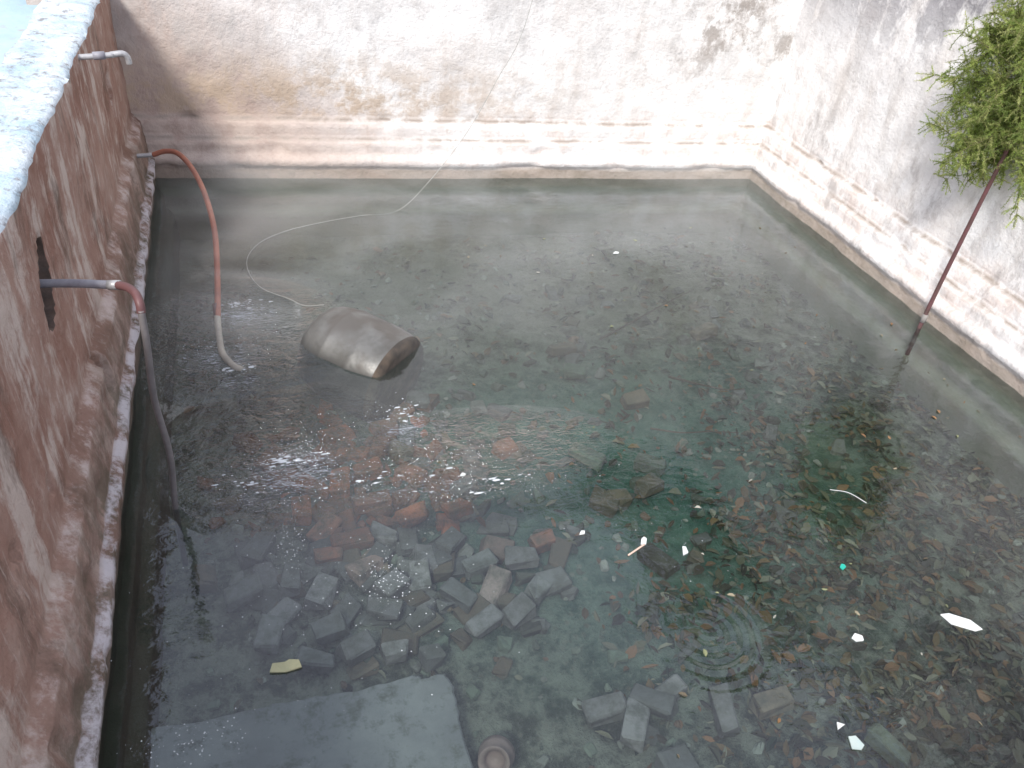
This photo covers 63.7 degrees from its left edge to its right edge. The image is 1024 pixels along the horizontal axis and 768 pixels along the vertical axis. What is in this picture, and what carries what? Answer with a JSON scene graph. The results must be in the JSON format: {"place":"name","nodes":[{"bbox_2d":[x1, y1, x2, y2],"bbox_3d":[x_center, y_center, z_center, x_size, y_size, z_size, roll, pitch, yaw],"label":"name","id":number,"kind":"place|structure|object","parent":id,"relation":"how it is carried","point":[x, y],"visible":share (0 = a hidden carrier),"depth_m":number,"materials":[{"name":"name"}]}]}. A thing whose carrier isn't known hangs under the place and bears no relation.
{"place":"outdoors","nodes":[
{"label":"outdoors","id":0,"kind":"place"},
{"bbox_2d":[0,0,37,64],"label":"cement terrace","id":1,"kind":"structure","parent":0,"point":[15,16],"depth_m":6.25,"materials":[{"name":"white concrete"}]},
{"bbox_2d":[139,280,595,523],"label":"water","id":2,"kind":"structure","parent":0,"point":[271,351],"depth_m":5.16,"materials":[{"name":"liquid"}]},
{"bbox_2d":[137,149,243,372],"bbox_3d":[-2.337,-1.052,6.172,0.446,0.553,2.624,-18,44,-29],"label":"orange hose","id":3,"kind":"object","parent":2,"relation":"on","point":[224,356],"visible":0.97,"depth_m":5.97,"materials":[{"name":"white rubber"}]},
{"bbox_2d":[270,659,301,672],"bbox_3d":[-1.032,1.284,3.755,0.140,0.011,0.064,-7,40,-17],"label":"card scrap","id":4,"kind":"object","parent":2,"relation":"on","point":[288,665],"visible":1,"depth_m":3.75,"materials":[{"name":"beige cardboard"}]},
{"bbox_2d":[297,306,423,422],"bbox_3d":[-1.108,-0.156,5.921,0.777,0.736,0.718,23,40,20],"label":"metal drum","id":5,"kind":"object","parent":2,"relation":"in","point":[371,363],"visible":0.95,"depth_m":5.64,"materials":[{"name":"silver metal"}]},
{"bbox_2d":[246,0,532,305],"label":"nylon string","id":6,"kind":"object","parent":2,"relation":"on","point":[387,213],"visible":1,"depth_m":7.28,"materials":[{"name":"white plastic"}]},
{"bbox_2d":[111,297,750,767],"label":"foam bubbles","id":7,"kind":"object","parent":2,"relation":"on","point":[327,487],"visible":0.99,"depth_m":4.78,"materials":[{"name":"grey liquid"}]},
{"bbox_2d":[628,544,644,555],"bbox_3d":[0.681,0.906,4.512,0.130,0.012,0.010,-24,47,-34],"label":"white straw","id":8,"kind":"object","parent":2,"relation":"on","point":[642,545],"visible":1,"depth_m":4.51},
{"bbox_2d":[641,537,646,544],"bbox_3d":[0.730,0.870,4.567,0.028,0.010,0.059,12,38,6],"label":"plastic scrap","id":9,"kind":"object","parent":2,"relation":"on","point":[643,540],"visible":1,"depth_m":4.56,"materials":[{"name":"white plastic"}]},
{"bbox_2d":[599,289,693,340],"bbox_3d":[1.085,-0.564,6.563,1.164,0.054,0.028,-27,49,-36],"label":"fallen twig","id":10,"kind":"object","parent":2,"relation":"in","point":[618,329],"visible":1,"depth_m":6.48,"materials":[{"name":"brown wood"}]},
{"bbox_2d":[682,546,687,555],"bbox_3d":[0.954,0.919,4.538,0.028,0.011,0.065,7,37,1],"label":"plastic scrap","id":11,"kind":"object","parent":2,"relation":"on","point":[685,550],"visible":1,"depth_m":4.54,"materials":[{"name":"white plastic"}]},
{"bbox_2d":[650,427,738,432],"bbox_3d":[1.212,0.316,5.436,0.604,0.034,0.063,3,38,-5],"label":"fallen twig","id":12,"kind":"object","parent":2,"relation":"in","point":[651,428],"visible":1,"depth_m":5.42,"materials":[{"name":"brown wood"}]},
{"bbox_2d":[668,375,744,390],"bbox_3d":[1.407,0.004,5.971,0.557,0.020,0.059,10,38,4],"label":"fallen twig","id":13,"kind":"object","parent":2,"relation":"in","point":[679,379],"visible":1,"depth_m":5.96,"materials":[{"name":"brown wood"}]},
{"bbox_2d":[437,227,1020,757],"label":"floating leaves","id":14,"kind":"object","parent":2,"relation":"on","point":[705,653],"visible":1,"depth_m":4.92,"materials":[{"name":"brown plant"}]},
{"bbox_2d":[837,722,844,729],"bbox_3d":[1.500,1.565,3.787,0.052,0.010,0.028,-19,44,-30],"label":"plastic scrap","id":15,"kind":"object","parent":2,"relation":"on","point":[839,725],"visible":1,"depth_m":3.78,"materials":[{"name":"white plastic"}]},
{"bbox_2d":[848,736,863,749],"bbox_3d":[1.556,1.620,3.725,0.061,0.010,0.066,6,37,-1],"label":"plastic scrap","id":16,"kind":"object","parent":2,"relation":"on","point":[856,743],"visible":1,"depth_m":3.72,"materials":[{"name":"white plastic"}]},
{"bbox_2d":[852,633,863,641],"bbox_3d":[1.753,1.286,4.187,0.060,0.011,0.048,-7,40,-17],"label":"plastic scrap","id":17,"kind":"object","parent":2,"relation":"on","point":[856,637],"visible":1,"depth_m":4.18,"materials":[{"name":"white plastic"}]},
{"bbox_2d":[941,613,982,631],"bbox_3d":[2.358,1.250,4.327,0.209,0.011,0.067,18,39,14],"label":"foam board scrap","id":18,"kind":"object","parent":2,"relation":"on","point":[959,621],"visible":1,"depth_m":4.33,"materials":[{"name":"white plastic"}]},
{"bbox_2d":[159,232,1023,767],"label":"pool bed","id":19,"kind":"object","parent":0,"point":[201,632],"visible":0.52,"depth_m":5.69,"materials":[{"name":"grey concrete"}]},
{"bbox_2d":[0,0,179,767],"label":"red retaining wall","id":20,"kind":"structure","parent":19,"relation":"on","point":[84,505],"depth_m":4.02,"materials":[{"name":"paint"}]},
{"bbox_2d":[78,50,131,64],"bbox_3d":[-2.634,-2.029,5.145,0.485,0.088,0.050,-12,41,-23],"label":"steel spout","id":21,"kind":"object","parent":20,"relation":"attached to","point":[99,55],"visible":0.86,"depth_m":5.16,"materials":[{"name":"white metal"}]},
{"bbox_2d":[39,279,188,565],"bbox_3d":[-2.080,0.219,4.280,0.743,1.758,0.208,12,38,6],"label":"water pipe","id":22,"kind":"object","parent":20,"relation":"attached to","point":[133,292],"visible":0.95,"depth_m":3.85,"materials":[{"name":"grey plastic"}]},
{"bbox_2d":[150,674,472,767],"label":"concrete slab","id":23,"kind":"structure","parent":19,"relation":"on","point":[409,722],"depth_m":3.91,"materials":[{"name":"grey concrete"}]},
{"bbox_2d":[26,0,804,239],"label":"plaster wall","id":24,"kind":"structure","parent":19,"relation":"on","point":[269,117],"depth_m":7.79,"materials":[{"name":"white paint"}]},
{"bbox_2d":[478,735,514,767],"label":"clay pot","id":25,"kind":"object","parent":19,"relation":"on","point":[496,751],"visible":1,"depth_m":3.93,"materials":[{"name":"ceramic"}]},
{"bbox_2d":[180,227,1023,767],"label":"leaf litter","id":26,"kind":"object","parent":19,"relation":"on","point":[980,741],"visible":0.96,"depth_m":5.20,"materials":[{"name":"plant"}]},
{"bbox_2d":[194,277,1023,767],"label":"brick rubble","id":27,"kind":"object","parent":19,"relation":"on","point":[334,549],"visible":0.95,"depth_m":4.87,"materials":[{"name":"grey brick"}]},
{"bbox_2d":[196,240,1023,767],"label":"pebbles","id":28,"kind":"object","parent":19,"relation":"on","point":[590,750],"visible":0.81,"depth_m":5.60,"materials":[{"name":"stone"}]},
{"bbox_2d":[729,0,1023,498],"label":"plaster wall","id":29,"kind":"structure","parent":19,"relation":"on","point":[853,210],"depth_m":6.99,"materials":[{"name":"white paint"}]},
{"bbox_2d":[905,114,1023,355],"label":"wooden pole","id":30,"kind":"object","parent":19,"relation":"on","point":[924,317],"visible":0.88,"depth_m":6.29,"materials":[{"name":"brown wood"}]},
{"bbox_2d":[916,0,1023,229],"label":"feathery shrub","id":31,"kind":"object","parent":30,"relation":"attached to","point":[994,128],"visible":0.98,"depth_m":5.77,"materials":[{"name":"green plant"}]}
]}

